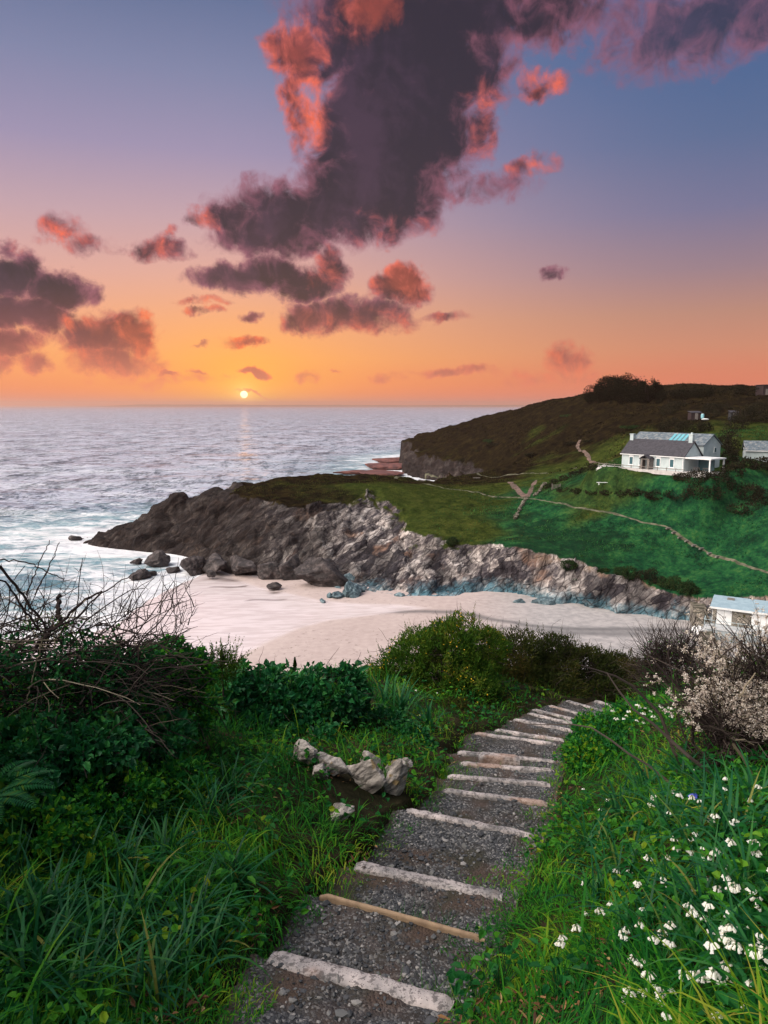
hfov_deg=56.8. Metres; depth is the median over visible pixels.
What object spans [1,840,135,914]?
strap leaf plant
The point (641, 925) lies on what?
wild flower
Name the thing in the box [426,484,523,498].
footpath
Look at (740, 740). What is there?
dead twig
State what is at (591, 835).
strap leaf plant
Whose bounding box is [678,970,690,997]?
wild flower
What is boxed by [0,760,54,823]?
fern
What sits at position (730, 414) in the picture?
garden shed
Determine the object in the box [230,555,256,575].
boulder
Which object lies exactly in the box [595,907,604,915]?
wild flower
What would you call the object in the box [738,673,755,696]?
dead twig
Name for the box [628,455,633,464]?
window
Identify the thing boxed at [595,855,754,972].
strap leaf plant
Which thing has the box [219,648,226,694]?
gorse spire
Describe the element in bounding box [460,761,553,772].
step kerb
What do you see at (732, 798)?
strap leaf plant
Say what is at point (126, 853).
strap leaf plant
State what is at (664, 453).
white house
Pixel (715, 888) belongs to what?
wild flower
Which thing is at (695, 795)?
bluebell
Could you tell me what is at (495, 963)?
broadleaf plant
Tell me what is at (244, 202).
sky
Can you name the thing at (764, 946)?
wild flower
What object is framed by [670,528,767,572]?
footpath
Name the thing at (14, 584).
dead branch
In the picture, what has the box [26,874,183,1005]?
strap leaf plant
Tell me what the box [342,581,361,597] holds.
boulder
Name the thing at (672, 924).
wild flower
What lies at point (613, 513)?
footpath
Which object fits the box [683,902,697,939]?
wild flower
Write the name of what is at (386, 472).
reef
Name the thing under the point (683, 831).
strap leaf plant
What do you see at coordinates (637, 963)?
wild flower
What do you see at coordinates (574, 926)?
wild flower
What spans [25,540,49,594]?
dead branch
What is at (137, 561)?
boulder
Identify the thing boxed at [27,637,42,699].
dead branch
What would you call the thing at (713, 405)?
scrub
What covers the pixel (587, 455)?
footpath
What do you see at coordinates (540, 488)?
stone bank
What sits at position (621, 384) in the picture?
tree
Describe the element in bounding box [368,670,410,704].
strap leaf plant
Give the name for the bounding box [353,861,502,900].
step kerb
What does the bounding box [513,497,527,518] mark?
stone bank
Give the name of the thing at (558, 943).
wild flower
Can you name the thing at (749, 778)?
strap leaf plant
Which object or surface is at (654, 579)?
cliff bush
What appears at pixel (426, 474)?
footpath
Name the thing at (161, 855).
broadleaf plant
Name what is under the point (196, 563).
boulder
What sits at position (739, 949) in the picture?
wild flower
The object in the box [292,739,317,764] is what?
rock
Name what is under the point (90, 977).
strap leaf plant
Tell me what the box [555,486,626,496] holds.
hedge
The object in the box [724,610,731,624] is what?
door
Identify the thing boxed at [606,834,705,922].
strap leaf plant
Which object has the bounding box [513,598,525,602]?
boulder
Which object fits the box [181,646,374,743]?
ivy hedge
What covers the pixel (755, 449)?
bungalow
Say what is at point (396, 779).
rock
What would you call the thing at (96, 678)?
bramble thicket
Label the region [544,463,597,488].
hedge
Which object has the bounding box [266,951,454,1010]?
step kerb
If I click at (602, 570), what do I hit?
cliff bush
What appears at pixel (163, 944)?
strap leaf plant
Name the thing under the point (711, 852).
wild flower
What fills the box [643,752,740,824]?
strap leaf plant
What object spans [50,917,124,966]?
broadleaf plant
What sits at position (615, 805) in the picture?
strap leaf plant
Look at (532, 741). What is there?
step kerb
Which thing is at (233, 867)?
strap leaf plant
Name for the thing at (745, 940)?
strap leaf plant
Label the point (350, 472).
reef
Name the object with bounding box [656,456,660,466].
window
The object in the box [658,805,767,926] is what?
strap leaf plant
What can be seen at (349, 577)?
boulder
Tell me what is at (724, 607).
beach hut
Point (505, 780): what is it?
step kerb
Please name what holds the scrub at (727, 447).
on the hill at (360, 537)
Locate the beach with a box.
[1,570,767,672]
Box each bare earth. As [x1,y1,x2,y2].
[507,482,526,497]
[527,480,536,496]
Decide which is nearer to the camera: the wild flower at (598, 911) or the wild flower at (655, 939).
the wild flower at (655, 939)
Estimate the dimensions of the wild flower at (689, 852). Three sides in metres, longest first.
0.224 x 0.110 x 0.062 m
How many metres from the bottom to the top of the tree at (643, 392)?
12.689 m
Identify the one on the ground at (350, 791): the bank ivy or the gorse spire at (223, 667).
the bank ivy
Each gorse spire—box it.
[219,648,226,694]
[293,657,296,670]
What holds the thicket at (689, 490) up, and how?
on the hill at (360, 537)
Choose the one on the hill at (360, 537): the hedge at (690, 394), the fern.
the hedge at (690, 394)
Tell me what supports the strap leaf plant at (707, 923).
on the ground at (350, 791)
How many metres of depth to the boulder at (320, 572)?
138.85 m
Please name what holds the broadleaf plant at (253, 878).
on the ground at (350, 791)
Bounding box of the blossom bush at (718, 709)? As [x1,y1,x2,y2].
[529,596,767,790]
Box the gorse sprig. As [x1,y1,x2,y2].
[197,635,257,688]
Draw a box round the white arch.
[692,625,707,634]
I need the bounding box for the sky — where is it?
[0,0,767,405]
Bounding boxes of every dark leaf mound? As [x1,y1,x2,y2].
[0,743,219,900]
[0,880,131,974]
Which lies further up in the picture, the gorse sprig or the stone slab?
the gorse sprig
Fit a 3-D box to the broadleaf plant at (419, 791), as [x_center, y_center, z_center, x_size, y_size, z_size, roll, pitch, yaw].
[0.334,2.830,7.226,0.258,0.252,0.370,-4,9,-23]
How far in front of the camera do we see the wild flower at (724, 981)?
2.38 m
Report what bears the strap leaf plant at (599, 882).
on the ground at (350, 791)
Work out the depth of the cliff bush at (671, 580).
116.62 m
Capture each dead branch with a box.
[0,558,63,578]
[0,565,46,629]
[0,580,40,629]
[0,700,75,709]
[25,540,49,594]
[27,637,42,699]
[29,591,102,651]
[34,542,59,594]
[45,575,130,631]
[55,593,62,620]
[135,591,138,694]
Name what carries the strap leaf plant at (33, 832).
on the ground at (350, 791)
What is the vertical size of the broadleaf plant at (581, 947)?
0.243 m
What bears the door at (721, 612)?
in the beach hut
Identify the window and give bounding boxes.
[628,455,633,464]
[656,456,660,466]
[669,457,674,467]
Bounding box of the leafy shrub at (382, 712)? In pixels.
[365,702,440,748]
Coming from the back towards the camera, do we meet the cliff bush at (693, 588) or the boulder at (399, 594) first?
the boulder at (399, 594)
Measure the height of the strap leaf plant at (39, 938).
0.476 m
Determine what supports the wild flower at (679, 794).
on the ground at (350, 791)
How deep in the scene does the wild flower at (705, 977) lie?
2.46 m
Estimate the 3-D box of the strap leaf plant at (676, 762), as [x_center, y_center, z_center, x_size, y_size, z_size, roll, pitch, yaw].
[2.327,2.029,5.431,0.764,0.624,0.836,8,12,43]
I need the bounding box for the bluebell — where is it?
[680,792,697,813]
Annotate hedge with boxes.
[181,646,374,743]
[481,619,669,703]
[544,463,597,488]
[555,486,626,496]
[656,388,716,399]
[702,386,760,396]
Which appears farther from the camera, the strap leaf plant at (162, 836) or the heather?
the heather
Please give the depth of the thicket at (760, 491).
130.31 m
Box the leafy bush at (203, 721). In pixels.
[119,627,237,747]
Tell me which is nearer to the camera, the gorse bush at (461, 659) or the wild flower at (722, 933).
the wild flower at (722, 933)
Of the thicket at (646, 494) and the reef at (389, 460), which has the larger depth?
the reef at (389, 460)
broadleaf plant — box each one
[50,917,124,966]
[126,842,192,886]
[212,850,265,896]
[236,812,279,844]
[405,774,428,804]
[467,937,530,994]
[528,937,588,1000]
[549,794,584,819]
[569,923,633,974]
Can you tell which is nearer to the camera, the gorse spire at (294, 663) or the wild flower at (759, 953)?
the wild flower at (759, 953)
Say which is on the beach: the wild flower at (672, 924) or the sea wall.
the sea wall
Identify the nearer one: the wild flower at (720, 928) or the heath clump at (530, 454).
the wild flower at (720, 928)
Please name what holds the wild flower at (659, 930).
on the ground at (350, 791)
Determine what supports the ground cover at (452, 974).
on the ground at (350, 791)
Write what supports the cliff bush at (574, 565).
on the hill at (360, 537)
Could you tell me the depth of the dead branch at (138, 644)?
5.67 m
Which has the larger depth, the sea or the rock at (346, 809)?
the sea
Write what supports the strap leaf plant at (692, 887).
on the ground at (350, 791)
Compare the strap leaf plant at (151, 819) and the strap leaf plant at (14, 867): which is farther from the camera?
the strap leaf plant at (151, 819)
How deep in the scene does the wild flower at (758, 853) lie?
3.17 m
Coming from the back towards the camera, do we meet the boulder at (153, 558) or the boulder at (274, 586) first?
the boulder at (153, 558)
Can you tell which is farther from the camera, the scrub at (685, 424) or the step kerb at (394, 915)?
the scrub at (685, 424)
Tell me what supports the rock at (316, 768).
on the ground at (350, 791)
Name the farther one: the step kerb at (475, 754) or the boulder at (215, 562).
the boulder at (215, 562)
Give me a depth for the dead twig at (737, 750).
4.91 m
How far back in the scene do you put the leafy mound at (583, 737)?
8.48 m
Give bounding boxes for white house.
[598,432,725,477]
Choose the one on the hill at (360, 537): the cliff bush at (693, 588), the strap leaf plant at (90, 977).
the cliff bush at (693, 588)
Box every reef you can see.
[333,470,363,473]
[359,470,403,475]
[365,463,401,469]
[372,457,398,462]
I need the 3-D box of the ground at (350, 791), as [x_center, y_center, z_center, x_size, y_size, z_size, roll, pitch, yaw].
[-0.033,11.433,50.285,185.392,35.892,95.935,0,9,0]
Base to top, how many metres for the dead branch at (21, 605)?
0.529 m
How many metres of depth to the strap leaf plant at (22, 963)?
3.10 m
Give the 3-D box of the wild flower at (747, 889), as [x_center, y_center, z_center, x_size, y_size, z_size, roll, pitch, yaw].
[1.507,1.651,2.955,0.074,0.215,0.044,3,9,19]
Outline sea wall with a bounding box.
[689,601,719,655]
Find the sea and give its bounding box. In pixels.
[0,406,520,639]
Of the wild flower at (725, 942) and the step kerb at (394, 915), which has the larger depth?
the step kerb at (394, 915)
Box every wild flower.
[554,940,581,981]
[558,934,581,958]
[571,924,592,960]
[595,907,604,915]
[618,930,641,972]
[622,986,636,999]
[633,880,642,901]
[634,921,649,963]
[634,960,641,969]
[641,971,659,992]
[647,935,666,965]
[653,984,661,1007]
[657,929,667,948]
[661,1012,671,1020]
[662,939,675,978]
[664,921,675,935]
[676,792,689,816]
[676,849,692,862]
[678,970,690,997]
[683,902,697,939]
[686,908,709,949]
[690,970,706,992]
[690,970,710,1011]
[702,901,714,918]
[704,940,729,990]
[705,967,722,990]
[709,848,720,862]
[709,885,721,895]
[710,813,725,828]
[715,980,726,1005]
[718,925,730,938]
[718,931,734,961]
[720,960,732,989]
[721,874,730,901]
[723,923,741,937]
[723,940,732,988]
[725,838,741,858]
[725,882,740,901]
[727,942,746,985]
[740,888,756,901]
[745,896,762,924]
[745,944,762,959]
[745,979,754,989]
[751,850,761,881]
[754,784,761,800]
[754,945,767,971]
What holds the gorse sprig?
attached to the leafy bush at (203, 721)
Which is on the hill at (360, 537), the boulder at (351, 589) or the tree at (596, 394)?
the tree at (596, 394)
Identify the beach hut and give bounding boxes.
[703,595,767,646]
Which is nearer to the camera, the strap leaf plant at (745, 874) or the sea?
the strap leaf plant at (745, 874)
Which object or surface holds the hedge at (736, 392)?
on the hill at (360, 537)
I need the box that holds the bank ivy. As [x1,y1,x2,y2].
[0,694,198,837]
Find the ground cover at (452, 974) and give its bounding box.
[0,656,767,1023]
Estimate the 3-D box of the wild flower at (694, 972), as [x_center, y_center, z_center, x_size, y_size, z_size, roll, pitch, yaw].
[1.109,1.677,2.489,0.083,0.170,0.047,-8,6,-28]
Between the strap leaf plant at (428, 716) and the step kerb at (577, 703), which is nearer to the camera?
the strap leaf plant at (428, 716)
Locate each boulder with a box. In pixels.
[68,535,82,540]
[129,568,151,580]
[130,558,142,564]
[144,550,170,567]
[165,566,179,572]
[180,556,205,575]
[202,553,226,572]
[206,570,215,576]
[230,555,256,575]
[257,561,280,579]
[266,582,281,589]
[278,554,301,580]
[294,557,347,586]
[332,591,344,598]
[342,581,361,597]
[344,573,354,580]
[394,592,404,596]
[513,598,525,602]
[531,596,555,604]
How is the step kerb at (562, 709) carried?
on the path
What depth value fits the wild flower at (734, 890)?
2.96 m
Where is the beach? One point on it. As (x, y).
(289, 620)
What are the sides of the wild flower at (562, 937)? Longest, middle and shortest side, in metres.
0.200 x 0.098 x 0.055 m
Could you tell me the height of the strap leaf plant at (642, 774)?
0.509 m
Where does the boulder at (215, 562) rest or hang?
on the beach
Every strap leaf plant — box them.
[0,817,66,892]
[0,853,127,964]
[0,864,115,990]
[0,880,141,1023]
[0,888,160,1023]
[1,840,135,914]
[8,806,157,899]
[10,784,69,855]
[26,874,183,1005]
[42,801,170,896]
[57,843,209,951]
[63,764,140,813]
[76,901,211,1023]
[102,766,185,845]
[110,759,187,795]
[114,795,236,874]
[114,877,249,1016]
[141,777,234,828]
[146,854,274,948]
[162,884,270,977]
[167,823,284,917]
[168,767,266,835]
[212,750,280,805]
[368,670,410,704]
[374,676,430,724]
[401,691,448,730]
[543,831,635,914]
[546,797,617,857]
[556,808,651,889]
[565,867,684,948]
[576,767,665,843]
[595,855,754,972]
[601,742,673,807]
[605,757,723,842]
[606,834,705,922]
[627,760,761,874]
[635,727,738,788]
[635,818,767,958]
[635,842,767,1005]
[642,892,767,1009]
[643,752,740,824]
[649,754,767,852]
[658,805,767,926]
[688,742,767,828]
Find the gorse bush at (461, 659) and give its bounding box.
[357,601,518,707]
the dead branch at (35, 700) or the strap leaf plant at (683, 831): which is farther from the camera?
the dead branch at (35, 700)
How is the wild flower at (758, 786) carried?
on the ground at (350, 791)
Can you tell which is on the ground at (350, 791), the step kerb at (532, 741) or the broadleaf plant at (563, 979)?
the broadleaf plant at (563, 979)
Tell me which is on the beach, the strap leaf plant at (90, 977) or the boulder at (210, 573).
the boulder at (210, 573)
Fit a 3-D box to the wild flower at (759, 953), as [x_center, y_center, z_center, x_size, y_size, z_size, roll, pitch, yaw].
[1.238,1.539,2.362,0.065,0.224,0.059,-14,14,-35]
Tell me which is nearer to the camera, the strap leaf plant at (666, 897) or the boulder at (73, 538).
the strap leaf plant at (666, 897)
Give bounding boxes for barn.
[755,384,767,395]
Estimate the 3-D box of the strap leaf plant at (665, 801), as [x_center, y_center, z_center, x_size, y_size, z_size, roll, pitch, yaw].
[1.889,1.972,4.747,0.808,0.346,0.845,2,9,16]
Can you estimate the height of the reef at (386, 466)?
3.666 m
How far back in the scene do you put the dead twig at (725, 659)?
5.15 m
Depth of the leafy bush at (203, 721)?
6.89 m
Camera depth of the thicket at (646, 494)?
138.46 m
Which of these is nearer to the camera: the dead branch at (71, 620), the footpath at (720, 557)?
the dead branch at (71, 620)
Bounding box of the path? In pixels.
[213,700,617,1023]
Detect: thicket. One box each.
[0,548,230,795]
[624,488,664,500]
[663,481,752,500]
[670,467,735,486]
[726,480,767,514]
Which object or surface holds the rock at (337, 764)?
on the ground at (350, 791)
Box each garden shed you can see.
[688,411,702,420]
[728,411,738,419]
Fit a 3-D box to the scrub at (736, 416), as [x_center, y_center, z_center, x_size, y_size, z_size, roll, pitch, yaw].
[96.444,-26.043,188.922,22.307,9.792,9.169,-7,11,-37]
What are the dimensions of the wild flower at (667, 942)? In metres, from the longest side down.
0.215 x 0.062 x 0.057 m
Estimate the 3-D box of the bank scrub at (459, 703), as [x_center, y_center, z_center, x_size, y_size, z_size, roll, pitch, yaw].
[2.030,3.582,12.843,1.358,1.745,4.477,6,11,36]
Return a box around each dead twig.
[718,650,733,672]
[730,737,753,744]
[732,743,752,773]
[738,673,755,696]
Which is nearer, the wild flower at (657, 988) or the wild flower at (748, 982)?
the wild flower at (748, 982)
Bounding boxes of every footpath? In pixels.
[394,464,600,478]
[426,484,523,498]
[528,498,667,526]
[576,440,597,462]
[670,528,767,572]
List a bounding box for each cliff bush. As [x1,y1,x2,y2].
[446,537,459,545]
[560,560,578,570]
[597,567,608,572]
[612,565,638,579]
[634,567,664,584]
[657,574,689,593]
[680,579,702,596]
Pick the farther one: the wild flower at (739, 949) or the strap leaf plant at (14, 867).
the strap leaf plant at (14, 867)
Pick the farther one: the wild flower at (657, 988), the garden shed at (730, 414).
the garden shed at (730, 414)
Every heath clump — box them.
[524,452,536,456]
[619,425,639,428]
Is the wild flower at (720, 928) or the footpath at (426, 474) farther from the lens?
the footpath at (426, 474)
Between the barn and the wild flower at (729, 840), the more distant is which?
the barn
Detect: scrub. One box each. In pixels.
[434,687,559,719]
[656,416,713,432]
[700,400,732,417]
[718,418,744,464]
[718,455,767,477]
[724,398,767,429]
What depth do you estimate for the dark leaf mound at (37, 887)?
3.50 m
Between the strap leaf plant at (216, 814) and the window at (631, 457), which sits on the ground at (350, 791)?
the strap leaf plant at (216, 814)
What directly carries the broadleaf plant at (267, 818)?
on the ground at (350, 791)
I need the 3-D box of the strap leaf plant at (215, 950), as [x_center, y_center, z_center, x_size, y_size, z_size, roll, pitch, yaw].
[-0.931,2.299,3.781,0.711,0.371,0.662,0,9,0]
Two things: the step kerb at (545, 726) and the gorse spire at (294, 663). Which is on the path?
the step kerb at (545, 726)
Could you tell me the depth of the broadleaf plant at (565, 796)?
6.63 m
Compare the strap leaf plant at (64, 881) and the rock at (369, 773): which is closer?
the strap leaf plant at (64, 881)
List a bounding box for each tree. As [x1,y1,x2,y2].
[582,375,627,402]
[602,372,641,405]
[630,378,664,404]
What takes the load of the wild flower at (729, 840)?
on the ground at (350, 791)
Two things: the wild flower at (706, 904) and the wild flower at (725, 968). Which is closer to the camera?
the wild flower at (725, 968)
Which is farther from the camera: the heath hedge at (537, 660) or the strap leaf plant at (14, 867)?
the heath hedge at (537, 660)
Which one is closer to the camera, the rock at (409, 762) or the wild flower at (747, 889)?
the wild flower at (747, 889)
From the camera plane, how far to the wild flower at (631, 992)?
2.63 m
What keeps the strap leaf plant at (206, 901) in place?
on the ground at (350, 791)
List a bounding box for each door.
[716,609,723,623]
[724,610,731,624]
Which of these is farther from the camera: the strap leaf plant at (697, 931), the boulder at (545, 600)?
the boulder at (545, 600)
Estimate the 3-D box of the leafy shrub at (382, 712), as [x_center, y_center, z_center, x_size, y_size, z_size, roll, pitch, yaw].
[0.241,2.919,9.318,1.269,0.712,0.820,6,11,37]
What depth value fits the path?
4.93 m
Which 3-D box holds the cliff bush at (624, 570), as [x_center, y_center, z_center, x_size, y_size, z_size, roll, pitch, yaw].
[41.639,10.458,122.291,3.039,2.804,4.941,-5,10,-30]
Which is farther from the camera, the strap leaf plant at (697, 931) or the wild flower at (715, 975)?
the strap leaf plant at (697, 931)
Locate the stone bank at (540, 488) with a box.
[533,482,546,495]
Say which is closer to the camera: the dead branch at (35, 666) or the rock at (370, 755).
the dead branch at (35, 666)
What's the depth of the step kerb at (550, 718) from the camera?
12.16 m
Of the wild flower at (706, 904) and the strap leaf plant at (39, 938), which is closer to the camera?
the wild flower at (706, 904)
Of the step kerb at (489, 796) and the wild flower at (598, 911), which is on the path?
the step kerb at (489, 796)
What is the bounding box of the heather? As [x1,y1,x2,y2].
[423,383,767,480]
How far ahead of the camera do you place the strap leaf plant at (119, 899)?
4.00 m
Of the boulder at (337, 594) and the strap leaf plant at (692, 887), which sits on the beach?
the boulder at (337, 594)
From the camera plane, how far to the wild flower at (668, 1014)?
2.40 m
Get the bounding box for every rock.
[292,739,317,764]
[312,762,327,779]
[314,751,349,775]
[330,803,354,821]
[347,759,385,793]
[360,750,382,767]
[383,757,412,775]
[383,758,407,795]
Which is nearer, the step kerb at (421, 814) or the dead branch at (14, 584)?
the dead branch at (14, 584)
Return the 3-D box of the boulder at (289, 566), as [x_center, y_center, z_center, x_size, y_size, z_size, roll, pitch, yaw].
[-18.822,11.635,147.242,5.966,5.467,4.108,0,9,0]
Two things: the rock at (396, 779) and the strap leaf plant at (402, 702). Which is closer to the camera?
the rock at (396, 779)
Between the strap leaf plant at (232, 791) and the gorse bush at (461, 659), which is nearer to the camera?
the strap leaf plant at (232, 791)
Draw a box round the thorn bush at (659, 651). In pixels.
[612,600,732,700]
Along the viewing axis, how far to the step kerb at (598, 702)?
14.75 m
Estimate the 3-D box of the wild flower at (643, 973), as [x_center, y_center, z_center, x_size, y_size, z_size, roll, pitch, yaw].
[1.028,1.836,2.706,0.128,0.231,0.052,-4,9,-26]
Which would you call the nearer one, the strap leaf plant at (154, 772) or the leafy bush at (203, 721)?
the strap leaf plant at (154, 772)
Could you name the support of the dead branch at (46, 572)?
attached to the bramble thicket at (96, 678)
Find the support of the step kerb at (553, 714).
on the path
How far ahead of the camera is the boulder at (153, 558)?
159.98 m
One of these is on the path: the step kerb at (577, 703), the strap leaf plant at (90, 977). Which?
the step kerb at (577, 703)
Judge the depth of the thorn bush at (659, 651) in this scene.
10.64 m
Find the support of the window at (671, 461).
in the white house
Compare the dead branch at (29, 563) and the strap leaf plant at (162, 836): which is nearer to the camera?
the strap leaf plant at (162, 836)
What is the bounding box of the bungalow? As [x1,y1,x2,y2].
[741,440,767,461]
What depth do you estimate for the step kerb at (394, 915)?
4.52 m
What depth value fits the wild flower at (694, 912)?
2.89 m
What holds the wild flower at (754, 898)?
on the ground at (350, 791)
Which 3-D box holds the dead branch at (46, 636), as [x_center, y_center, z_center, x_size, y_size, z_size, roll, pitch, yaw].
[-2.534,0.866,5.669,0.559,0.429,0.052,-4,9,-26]
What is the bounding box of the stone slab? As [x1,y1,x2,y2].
[478,752,519,765]
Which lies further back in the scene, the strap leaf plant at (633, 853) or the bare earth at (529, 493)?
the bare earth at (529, 493)
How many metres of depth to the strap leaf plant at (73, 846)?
4.25 m
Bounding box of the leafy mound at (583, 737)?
[557,694,681,775]
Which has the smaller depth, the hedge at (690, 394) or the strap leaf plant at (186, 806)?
the strap leaf plant at (186, 806)
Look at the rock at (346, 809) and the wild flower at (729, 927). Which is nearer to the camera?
the wild flower at (729, 927)
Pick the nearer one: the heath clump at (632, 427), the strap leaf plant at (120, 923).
the strap leaf plant at (120, 923)
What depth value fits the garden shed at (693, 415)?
204.11 m
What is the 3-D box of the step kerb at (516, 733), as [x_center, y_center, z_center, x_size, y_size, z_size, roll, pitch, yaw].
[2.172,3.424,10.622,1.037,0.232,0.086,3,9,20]
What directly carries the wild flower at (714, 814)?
on the ground at (350, 791)
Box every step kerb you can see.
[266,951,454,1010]
[319,894,484,942]
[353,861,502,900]
[406,808,534,839]
[442,788,546,806]
[447,774,549,786]
[457,750,559,763]
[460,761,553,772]
[475,732,555,745]
[495,729,563,741]
[513,718,572,732]
[527,713,571,723]
[532,709,573,719]
[549,705,586,714]
[566,700,601,710]
[594,700,611,707]
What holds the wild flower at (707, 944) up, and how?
on the ground at (350, 791)
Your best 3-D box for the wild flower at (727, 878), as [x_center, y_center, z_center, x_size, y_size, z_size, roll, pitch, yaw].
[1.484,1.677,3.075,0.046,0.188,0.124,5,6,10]
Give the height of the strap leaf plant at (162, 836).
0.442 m
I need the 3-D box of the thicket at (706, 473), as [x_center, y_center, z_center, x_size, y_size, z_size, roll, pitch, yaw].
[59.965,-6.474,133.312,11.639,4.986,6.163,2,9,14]
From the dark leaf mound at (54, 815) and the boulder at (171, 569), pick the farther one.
the boulder at (171, 569)
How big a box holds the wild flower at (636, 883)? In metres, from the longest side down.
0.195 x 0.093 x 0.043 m
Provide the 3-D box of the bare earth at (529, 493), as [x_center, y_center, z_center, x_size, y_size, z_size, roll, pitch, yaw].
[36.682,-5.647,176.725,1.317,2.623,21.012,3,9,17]
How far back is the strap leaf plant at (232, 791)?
6.01 m
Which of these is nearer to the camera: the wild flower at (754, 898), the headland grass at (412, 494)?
the wild flower at (754, 898)
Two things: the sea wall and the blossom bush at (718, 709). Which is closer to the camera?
the blossom bush at (718, 709)
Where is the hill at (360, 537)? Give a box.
[83,383,767,619]
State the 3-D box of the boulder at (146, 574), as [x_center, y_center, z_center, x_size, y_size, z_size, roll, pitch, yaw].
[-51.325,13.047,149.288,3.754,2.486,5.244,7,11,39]
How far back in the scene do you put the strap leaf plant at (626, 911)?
3.52 m
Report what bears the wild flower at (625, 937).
on the ground at (350, 791)
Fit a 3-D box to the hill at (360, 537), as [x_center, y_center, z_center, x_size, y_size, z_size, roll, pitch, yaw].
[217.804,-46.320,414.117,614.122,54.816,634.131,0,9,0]
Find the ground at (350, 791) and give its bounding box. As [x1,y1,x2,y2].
[0,661,767,1023]
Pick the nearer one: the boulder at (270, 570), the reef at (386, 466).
the boulder at (270, 570)
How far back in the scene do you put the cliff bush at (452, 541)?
140.40 m
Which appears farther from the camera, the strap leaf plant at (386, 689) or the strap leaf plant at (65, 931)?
the strap leaf plant at (386, 689)
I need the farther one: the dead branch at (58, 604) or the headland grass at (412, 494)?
the headland grass at (412, 494)
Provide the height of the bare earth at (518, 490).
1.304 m
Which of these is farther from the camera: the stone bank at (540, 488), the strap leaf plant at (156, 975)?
the stone bank at (540, 488)
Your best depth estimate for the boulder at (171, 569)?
154.26 m
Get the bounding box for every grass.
[208,469,565,563]

